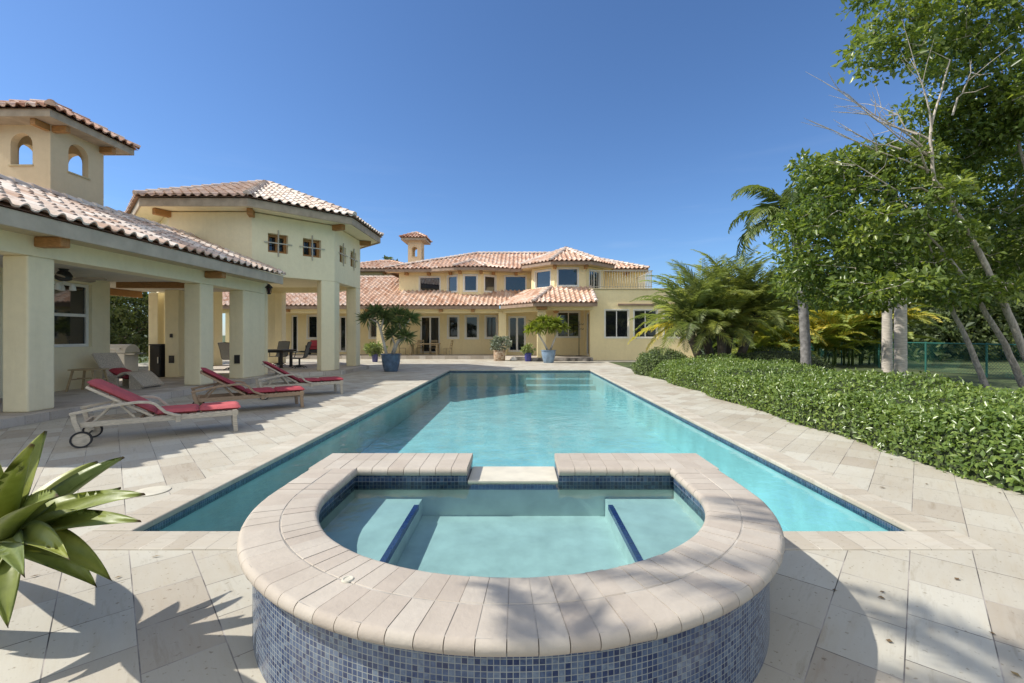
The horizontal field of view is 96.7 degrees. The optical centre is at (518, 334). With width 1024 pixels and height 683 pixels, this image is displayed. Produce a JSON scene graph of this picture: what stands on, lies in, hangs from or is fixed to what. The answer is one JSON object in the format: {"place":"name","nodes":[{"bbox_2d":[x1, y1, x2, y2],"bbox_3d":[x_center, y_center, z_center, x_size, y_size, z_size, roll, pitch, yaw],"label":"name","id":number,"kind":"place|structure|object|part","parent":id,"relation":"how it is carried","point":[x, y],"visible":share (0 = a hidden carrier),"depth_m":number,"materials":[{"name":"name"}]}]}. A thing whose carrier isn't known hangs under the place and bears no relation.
{"place":"outdoors","nodes":[
{"label":"outdoors","id":0,"kind":"place"},
{"bbox_2d":[0,359,518,682],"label":"terrace","id":1,"kind":"structure","parent":0,"point":[174,616],"depth_m":2.84,"materials":[{"name":"stone"}]},
{"bbox_2d":[0,431,144,627],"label":"agave","id":2,"kind":"object","parent":1,"relation":"on","point":[36,525],"visible":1,"depth_m":2.07,"materials":[{"name":"green plant"}]},
{"bbox_2d":[110,295,148,343],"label":"garden tree","id":3,"kind":"object","parent":1,"relation":"on","point":[118,312],"visible":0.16,"depth_m":19.02,"materials":[{"name":"green plant"}]},
{"bbox_2d":[110,292,156,356],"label":"garden tree","id":4,"kind":"object","parent":1,"relation":"on","point":[142,340],"visible":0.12,"depth_m":21.15,"materials":[{"name":"green plant"}]},
{"bbox_2d":[118,292,154,362],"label":"garden tree","id":5,"kind":"object","parent":1,"relation":"on","point":[140,359],"visible":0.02,"depth_m":23.53,"materials":[{"name":"green plant"}]},
{"bbox_2d":[135,486,170,496],"bbox_3d":[-3.520,1.493,4.360,0.300,0.012,0.300,0,0,0],"label":"skimmer lid","id":6,"kind":"object","parent":1,"relation":"on","point":[152,491],"visible":0.79,"depth_m":4.35,"materials":[{"name":"plastic"}]},
{"bbox_2d":[69,379,240,447],"bbox_3d":[-5.324,1.067,6.826,1.938,0.870,0.779,0,0,-35],"label":"sun lounger","id":7,"kind":"object","parent":1,"relation":"on","point":[92,426],"visible":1,"depth_m":6.54,"materials":[{"name":"red fabric"}]},
{"bbox_2d":[0,362,368,428],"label":"platform","id":8,"kind":"structure","parent":1,"relation":"on","point":[69,401],"depth_m":10.69,"materials":[{"name":"beige stone"}]},
{"bbox_2d":[65,368,108,391],"bbox_3d":[-10.420,1.088,11.020,0.720,0.536,0.435,0,0,0],"label":"side table","id":9,"kind":"object","parent":8,"relation":"on","point":[84,370],"visible":0.86,"depth_m":10.95,"materials":[{"name":"grey wood"}]},
{"bbox_2d":[91,352,163,388],"bbox_3d":[-10.047,0.905,11.720,1.354,0.890,0.646,0,0,2],"label":"wicker chaise","id":10,"kind":"object","parent":8,"relation":"on","point":[141,379],"visible":0.91,"depth_m":11.59,"materials":[{"name":"grey wicker"}]},
{"bbox_2d":[109,368,130,378],"bbox_3d":[-10.182,0.981,11.746,0.520,0.143,0.400,22,1,3],"label":"pillow","id":11,"kind":"object","parent":10,"relation":"on","point":[115,371],"visible":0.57,"depth_m":11.59,"materials":[{"name":"red fabric"}]},
{"bbox_2d":[110,344,145,370],"bbox_3d":[-12.376,0.820,14.268,0.980,1.060,0.624,0,0,0],"label":"grill","id":12,"kind":"object","parent":8,"relation":"on","point":[128,357],"visible":0.5,"depth_m":14.16,"materials":[{"name":"metal"}]},
{"bbox_2d":[0,99,285,411],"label":"veranda wing","id":13,"kind":"structure","parent":8,"relation":"on","point":[55,214],"depth_m":11.17,"materials":[{"name":"beige paint"}]},
{"bbox_2d":[54,281,88,346],"bbox_3d":[-11.213,-0.500,11.190,0.065,1.594,1.274,0,0,0],"label":"window","id":14,"kind":"structure","parent":13,"relation":"in","point":[71,308],"depth_m":11.41,"materials":[{"name":"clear glass"}]},
{"bbox_2d":[54,268,106,290],"bbox_3d":[-9.957,-1.208,10.002,1.432,0.475,1.377,0,0,0],"label":"ceiling fan","id":15,"kind":"object","parent":13,"relation":"hanging from","point":[63,275],"visible":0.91,"depth_m":9.97,"materials":[{"name":"black metal"}]},
{"bbox_2d":[265,284,272,293],"bbox_3d":[-8.472,-1.560,15.418,0.240,0.360,0.245,0,0,22],"label":"wall lantern","id":16,"kind":"object","parent":13,"relation":"attached to","point":[268,289],"depth_m":15.36,"materials":[{"name":"black metal"}]},
{"bbox_2d":[149,344,164,376],"bbox_3d":[-11.619,0.820,14.740,0.380,1.060,0.500,0,0,0],"label":"black cabinet","id":17,"kind":"object","parent":8,"relation":"on","point":[157,360],"visible":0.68,"depth_m":14.52,"materials":[{"name":"metal"}]},
{"bbox_3d":[-11.619,0.820,14.509,0.300,0.900,0.038,0,0,0],"label":"door","id":18,"kind":"part","parent":17,"relation":"part of","materials":[{"name":"black metal"}]},
{"bbox_2d":[218,342,228,369],"bbox_3d":[-11.060,0.806,17.491,0.608,1.079,0.732,0,0,10],"label":"swivel chair","id":19,"kind":"object","parent":8,"relation":"on","point":[224,349],"visible":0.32,"depth_m":17.25,"materials":[{"name":"grey"}]},
{"bbox_2d":[123,180,383,373],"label":"pavilion","id":20,"kind":"structure","parent":8,"relation":"on","point":[305,242],"depth_m":16.63,"materials":[{"name":"yellow paint"}]},
{"bbox_2d":[269,341,289,365],"bbox_3d":[-10.595,0.806,20.160,0.608,1.079,0.732,0,0,5],"label":"swivel chair","id":21,"kind":"object","parent":8,"relation":"on","point":[283,344],"visible":0.62,"depth_m":20.40,"materials":[{"name":"grey"}]},
{"bbox_2d":[268,349,296,367],"bbox_3d":[-10.375,0.980,19.000,1.650,0.740,1.100,0,0,0],"label":"dining table","id":22,"kind":"object","parent":8,"relation":"on","point":[280,351],"visible":0.48,"depth_m":18.61,"materials":[{"name":"black metal"}]},
{"bbox_2d":[289,342,311,367],"bbox_3d":[-8.891,0.806,18.560,0.732,1.079,0.608,0,0,-10],"label":"swivel chair","id":23,"kind":"object","parent":8,"relation":"on","point":[306,351],"visible":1,"depth_m":18.50,"materials":[{"name":"grey"}]},
{"bbox_2d":[191,367,304,413],"bbox_3d":[-5.397,1.067,9.143,1.938,0.870,0.779,0,0,-36],"label":"sun lounger","id":24,"kind":"object","parent":1,"relation":"on","point":[295,391],"visible":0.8,"depth_m":8.90,"materials":[{"name":"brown wood"}]},
{"bbox_2d":[254,361,342,399],"bbox_3d":[-5.417,1.067,11.303,1.938,0.870,0.779,0,0,-36],"label":"sun lounger","id":25,"kind":"object","parent":1,"relation":"on","point":[310,382],"visible":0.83,"depth_m":11.08,"materials":[{"name":"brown wood"}]},
{"bbox_2d":[363,341,387,361],"bbox_3d":[-7.989,0.902,25.330,1.339,1.197,1.324,0,0,0],"label":"potted shrub","id":26,"kind":"object","parent":1,"relation":"on","point":[374,350],"visible":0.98,"depth_m":25.13,"materials":[{"name":"green plant"}]},
{"bbox_2d":[354,300,423,371],"bbox_3d":[-5.295,0.025,18.832,2.890,2.950,1.527,0,0,12],"label":"potted dracaena","id":27,"kind":"object","parent":1,"relation":"on","point":[391,362],"visible":1,"depth_m":18.57,"materials":[{"name":"green plant"}]},
{"bbox_2d":[286,354,592,360],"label":"porch floor","id":28,"kind":"structure","parent":1,"relation":"on","point":[489,356],"depth_m":28.30,"materials":[{"name":"beige stone"}]},
{"bbox_2d":[305,340,316,354],"bbox_3d":[-13.612,0.822,30.250,0.840,0.956,0.700,0,0,0],"label":"red armchair","id":29,"kind":"object","parent":28,"relation":"on","point":[313,348],"visible":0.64,"depth_m":30.07,"materials":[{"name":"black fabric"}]},
{"bbox_2d":[416,340,423,354],"bbox_3d":[-6.650,0.818,30.599,0.440,0.965,0.537,0,0,0],"label":"wooden chair","id":30,"kind":"object","parent":28,"relation":"on","point":[420,345],"visible":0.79,"depth_m":30.73,"materials":[{"name":"brown wood"}]},
{"bbox_2d":[408,343,440,354],"bbox_3d":[-6.200,0.925,29.925,1.960,0.750,0.850,0,0,0],"label":"porch table","id":31,"kind":"object","parent":28,"relation":"on","point":[412,350],"visible":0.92,"depth_m":29.59,"materials":[{"name":"brown wood"}]},
{"bbox_2d":[429,340,436,354],"bbox_3d":[-5.750,0.818,30.599,0.440,0.965,0.537,0,0,0],"label":"wooden chair","id":32,"kind":"object","parent":28,"relation":"on","point":[433,345],"visible":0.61,"depth_m":30.77,"materials":[{"name":"brown wood"}]},
{"bbox_2d":[444,340,453,354],"bbox_3d":[-4.602,0.818,29.742,0.537,0.965,0.440,0,0,10],"label":"wooden chair","id":33,"kind":"object","parent":28,"relation":"on","point":[450,348],"visible":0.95,"depth_m":29.58,"materials":[{"name":"brown wood"}]},
{"bbox_2d":[489,335,511,360],"bbox_3d":[-1.079,0.724,26.738,1.384,1.551,1.297,0,0,-26],"label":"potted shrub","id":34,"kind":"object","parent":1,"relation":"on","point":[499,352],"visible":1,"depth_m":26.47,"materials":[{"name":"plant"}]},
{"bbox_2d":[160,373,887,530],"bbox_3d":[0.040,1.860,11.475,6.020,0.680,16.050,0,0,0],"label":"pool basin","id":35,"kind":"object","parent":1,"relation":"in","point":[496,431],"visible":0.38,"depth_m":9.16,"materials":[{"name":"paint"}]},
{"bbox_2d":[144,371,903,530],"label":"pool waterline tiles","id":36,"kind":"object","parent":35,"relation":"attached to","point":[163,524],"visible":0.25,"depth_m":5.18,"materials":[{"name":"tile"}]},
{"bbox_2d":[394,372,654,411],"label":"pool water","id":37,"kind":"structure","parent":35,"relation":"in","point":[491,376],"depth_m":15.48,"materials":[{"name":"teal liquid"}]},
{"bbox_2d":[79,369,994,549],"bbox_3d":[0.030,1.518,11.495,6.600,0.055,16.650,0,0,0],"label":"pool coping","id":38,"kind":"object","parent":35,"relation":"on","point":[919,532],"visible":0.7,"depth_m":3.84,"materials":[{"name":"stone"}]},
{"bbox_2d":[0,0,1023,334],"label":"sky","id":39,"kind":"structure","parent":0,"point":[621,130],"materials":[{"name":"blue"}]},
{"bbox_2d":[118,335,1023,393],"bbox_3d":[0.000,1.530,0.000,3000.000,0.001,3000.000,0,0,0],"label":"ground","id":40,"kind":"structure","parent":0,"point":[1007,381],"depth_m":20.79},
{"bbox_2d":[382,255,397,260],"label":"distant tree","id":41,"kind":"object","parent":40,"relation":"on","point":[386,258],"visible":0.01,"depth_m":49.11,"materials":[{"name":"green plant"}]},
{"bbox_2d":[713,296,820,357],"bbox_3d":[12.547,-0.237,23.001,5.422,3.488,4.927,0,0,0],"label":"cane palm","id":42,"kind":"object","parent":40,"relation":"on","point":[761,338],"visible":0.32,"depth_m":22.13,"materials":[{"name":"green plant"}]},
{"bbox_2d":[773,261,827,354],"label":"background tree","id":43,"kind":"object","parent":40,"relation":"on","point":[795,302],"visible":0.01,"depth_m":35.23,"materials":[{"name":"green plant"}]},
{"bbox_2d":[778,286,893,365],"bbox_3d":[15.405,-0.435,22.707,5.987,3.879,5.369,0,0,0],"label":"cane palm","id":44,"kind":"object","parent":40,"relation":"on","point":[835,328],"visible":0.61,"depth_m":21.67,"materials":[{"name":"green plant"}]},
{"bbox_2d":[810,251,870,355],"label":"background tree","id":45,"kind":"object","parent":40,"relation":"on","point":[836,293],"depth_m":33.72,"materials":[{"name":"green plant"}]},
{"bbox_2d":[696,274,1023,362],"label":"undergrowth","id":46,"kind":"object","parent":40,"relation":"on","point":[969,320],"visible":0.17,"depth_m":26.40,"materials":[{"name":"green plant"}]},
{"bbox_2d":[735,340,1023,377],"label":"chain link fence","id":47,"kind":"object","parent":40,"relation":"on","point":[986,358],"visible":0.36,"depth_m":18.05,"materials":[{"name":"grey metal"}]},
{"bbox_2d":[809,296,950,364],"bbox_3d":[17.579,-0.453,22.855,5.875,3.915,4.856,0,0,37],"label":"cane palm","id":48,"kind":"object","parent":40,"relation":"on","point":[917,315],"visible":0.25,"depth_m":21.95,"materials":[{"name":"green plant"}]},
{"bbox_2d":[841,212,928,372],"bbox_3d":[13.301,-1.341,16.283,3.345,5.683,3.544,0,0,31],"label":"palm tree","id":49,"kind":"object","parent":40,"relation":"on","point":[887,352],"visible":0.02,"depth_m":16.39,"materials":[{"name":"grey plant"}]},
{"bbox_2d":[836,209,942,376],"bbox_3d":[12.973,-1.479,15.648,3.610,5.958,3.255,0,0,0],"label":"palm tree","id":50,"kind":"object","parent":40,"relation":"on","point":[900,362],"visible":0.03,"depth_m":15.47,"materials":[{"name":"grey plant"}]},
{"bbox_2d":[907,240,1002,357],"bbox_3d":[28.297,-2.742,31.110,9.194,10.048,5.480,0,0,0],"label":"background tree","id":51,"kind":"object","parent":40,"relation":"on","point":[933,333],"depth_m":29.93,"materials":[{"name":"green plant"}]},
{"bbox_2d":[916,209,1023,359],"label":"background tree","id":52,"kind":"object","parent":40,"relation":"on","point":[990,331],"visible":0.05,"depth_m":28.46,"materials":[{"name":"green plant"}]},
{"bbox_2d":[990,230,1023,358],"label":"background tree","id":53,"kind":"object","parent":40,"relation":"on","point":[1021,320],"visible":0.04,"depth_m":27.76,"materials":[{"name":"green plant"}]},
{"bbox_2d":[519,360,1023,682],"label":"terrace","id":54,"kind":"structure","parent":0,"point":[931,617],"depth_m":2.74,"materials":[{"name":"stone"}]},
{"bbox_2d":[222,231,695,359],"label":"house","id":55,"kind":"structure","parent":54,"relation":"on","point":[459,299],"depth_m":29.61,"materials":[{"name":"yellow paint"}]},
{"bbox_2d":[291,315,297,352],"bbox_3d":[-15.292,-0.068,31.093,0.471,2.582,0.065,0,0,0],"label":"door","id":56,"kind":"structure","parent":55,"relation":"in","point":[294,318],"depth_m":31.10,"materials":[{"name":"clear glass"}]},
{"bbox_2d":[306,315,316,338],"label":"window","id":57,"kind":"structure","parent":55,"relation":"in","point":[311,320],"depth_m":31.10,"materials":[{"name":"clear glass"}]},
{"bbox_2d":[339,316,345,351],"bbox_3d":[-12.006,-0.068,31.093,0.505,2.446,0.065,0,0,0],"label":"door","id":58,"kind":"structure","parent":55,"relation":"in","point":[342,319],"depth_m":31.10,"materials":[{"name":"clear glass"}]},
{"bbox_2d":[368,317,376,338],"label":"window","id":59,"kind":"structure","parent":55,"relation":"in","point":[372,332],"depth_m":31.10,"materials":[{"name":"black glass"}]},
{"bbox_2d":[420,316,439,352],"bbox_3d":[-6.062,-0.034,31.093,1.356,2.514,0.065,0,0,0],"label":"door","id":60,"kind":"structure","parent":55,"relation":"in","point":[430,329],"depth_m":31.10,"materials":[{"name":"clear glass"}]},
{"bbox_2d":[419,276,440,290],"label":"window","id":61,"kind":"structure","parent":55,"relation":"in","point":[431,283],"depth_m":31.09,"materials":[{"name":"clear glass"}]},
{"bbox_2d":[447,274,457,292],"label":"window","id":62,"kind":"structure","parent":55,"relation":"in","point":[452,281],"depth_m":30.66,"materials":[{"name":"blue glass"}]},
{"bbox_2d":[447,315,458,338],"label":"window","id":63,"kind":"structure","parent":55,"relation":"in","point":[453,319],"depth_m":31.10,"materials":[{"name":"black glass"}]},
{"bbox_2d":[463,274,477,291],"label":"window","id":64,"kind":"structure","parent":55,"relation":"in","point":[470,281],"depth_m":30.28,"materials":[{"name":"blue glass"}]},
{"bbox_2d":[464,315,478,338],"bbox_3d":[-3.219,-0.528,31.050,0.983,1.665,0.150,0,0,0],"label":"window","id":65,"kind":"structure","parent":55,"relation":"in","point":[471,322],"depth_m":31.10,"materials":[{"name":"black glass"}]},
{"bbox_2d":[484,275,496,292],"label":"window","id":66,"kind":"structure","parent":55,"relation":"in","point":[490,282],"depth_m":30.67,"materials":[{"name":"brown glass"}]},
{"bbox_2d":[485,315,497,338],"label":"window","id":67,"kind":"structure","parent":55,"relation":"in","point":[491,321],"depth_m":31.10,"materials":[{"name":"black glass"}]},
{"bbox_2d":[504,275,526,290],"bbox_3d":[-0.238,-3.494,31.045,1.530,1.149,0.140,0,0,0],"label":"window","id":68,"kind":"structure","parent":55,"relation":"in","point":[511,282],"depth_m":31.09,"materials":[{"name":"blue glass"}]},
{"bbox_2d":[508,316,525,351],"bbox_3d":[-0.130,-0.065,29.692,1.165,2.335,0.065,0,0,0],"label":"door","id":69,"kind":"structure","parent":55,"relation":"in","point":[516,324],"depth_m":29.70,"materials":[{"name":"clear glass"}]},
{"bbox_2d":[535,269,550,288],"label":"window","id":70,"kind":"structure","parent":55,"relation":"in","point":[542,278],"depth_m":28.60,"materials":[{"name":"blue glass"}]},
{"bbox_2d":[557,267,578,286],"bbox_3d":[2.992,-3.550,27.895,1.356,1.180,0.140,0,0,0],"label":"window","id":71,"kind":"structure","parent":55,"relation":"in","point":[566,276],"depth_m":27.94,"materials":[{"name":"blue glass"}]},
{"bbox_2d":[557,311,579,337],"bbox_3d":[3.220,-0.683,29.650,1.551,1.746,0.150,0,0,0],"label":"window","id":72,"kind":"structure","parent":55,"relation":"in","point":[571,317],"depth_m":29.70,"materials":[{"name":"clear glass"}]},
{"bbox_2d":[587,312,588,355],"bbox_3d":[4.313,-0.060,28.150,0.065,2.674,1.194,0,0,0],"label":"door","id":73,"kind":"structure","parent":55,"relation":"in","point":[588,312],"depth_m":28.30,"materials":[{"name":"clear glass"}]},
{"bbox_2d":[589,269,600,287],"bbox_3d":[4.715,-3.385,28.555,0.140,1.390,1.220,0,0,45],"label":"balcony door","id":74,"kind":"structure","parent":55,"relation":"in","point":[596,273],"depth_m":28.73,"materials":[{"name":"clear glass"}]},
{"bbox_2d":[604,309,628,337],"bbox_3d":[5.842,-0.669,27.245,1.505,1.750,0.140,0,0,0],"label":"window","id":75,"kind":"structure","parent":55,"relation":"in","point":[615,320],"depth_m":27.29,"materials":[{"name":"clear glass"}]},
{"bbox_2d":[633,309,657,337],"bbox_3d":[7.561,-0.669,27.245,1.475,1.750,0.140,0,0,0],"label":"window","id":76,"kind":"structure","parent":55,"relation":"in","point":[637,321],"depth_m":27.29,"materials":[{"name":"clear glass"}]},
{"bbox_2d":[663,313,679,337],"bbox_3d":[9.324,-0.669,27.245,1.415,1.750,0.140,0,0,0],"label":"window","id":77,"kind":"structure","parent":55,"relation":"in","point":[676,331],"depth_m":27.29,"materials":[{"name":"clear glass"}]},
{"bbox_2d":[237,453,784,682],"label":"spa","id":78,"kind":"object","parent":54,"relation":"on","point":[461,568],"visible":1,"depth_m":1.99,"materials":[{"name":"stone"}]},
{"bbox_2d":[30,394,1019,676],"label":"fallen leaves","id":79,"kind":"object","parent":54,"relation":"on","point":[836,590],"visible":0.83,"depth_m":2.60,"materials":[{"name":"brown plant"}]},
{"bbox_2d":[520,343,535,361],"bbox_3d":[0.468,0.963,25.879,0.896,1.073,0.921,0,0,-38],"label":"potted shrub","id":80,"kind":"object","parent":54,"relation":"on","point":[527,351],"visible":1,"depth_m":25.74,"materials":[{"name":"green plant"}]},
{"bbox_2d":[523,314,570,362],"bbox_3d":[1.527,0.151,24.568,2.699,2.698,1.626,0,0,0],"label":"potted dracaena","id":81,"kind":"object","parent":54,"relation":"on","point":[545,323],"visible":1,"depth_m":24.37,"materials":[{"name":"green plant"}]},
{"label":"planting bed","id":82,"kind":"structure","parent":0,"visible":0},
{"bbox_2d":[630,346,688,375],"bbox_3d":[5.409,0.990,17.278,2.300,1.128,2.155,0,0,0],"label":"rounded shrub","id":83,"kind":"object","parent":82,"relation":"on","point":[645,364],"visible":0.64,"depth_m":16.77,"materials":[{"name":"green plant"}]},
{"bbox_2d":[627,245,827,358],"bbox_3d":[7.734,-0.980,17.450,7.368,5.099,6.111,0,0,0],"label":"clumping palm","id":84,"kind":"object","parent":82,"relation":"on","point":[720,301],"visible":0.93,"depth_m":16.40,"materials":[{"name":"green plant"}]},
{"bbox_2d":[733,345,835,371],"bbox_3d":[9.235,0.971,16.386,3.665,1.212,2.413,0,0,0],"label":"shaded shrub","id":85,"kind":"object","parent":82,"relation":"on","point":[772,354],"visible":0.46,"depth_m":15.80,"materials":[{"name":"green plant"}]},
{"bbox_2d":[728,175,863,365],"bbox_3d":[8.661,-1.860,14.483,3.922,6.722,4.138,0,0,0],"label":"palm tree","id":86,"kind":"object","parent":82,"relation":"on","point":[761,210],"visible":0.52,"depth_m":14.40,"materials":[{"name":"green plant"}]},
{"bbox_2d":[648,353,1023,493],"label":"hedge","id":87,"kind":"object","parent":82,"relation":"on","point":[970,431],"visible":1,"depth_m":6.47,"materials":[{"name":"green plant"}]},
{"bbox_2d":[755,0,1023,390],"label":"ficus tree","id":88,"kind":"object","parent":82,"relation":"on","point":[987,140],"visible":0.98,"depth_m":8.05,"materials":[{"name":"green plant"}]}
]}

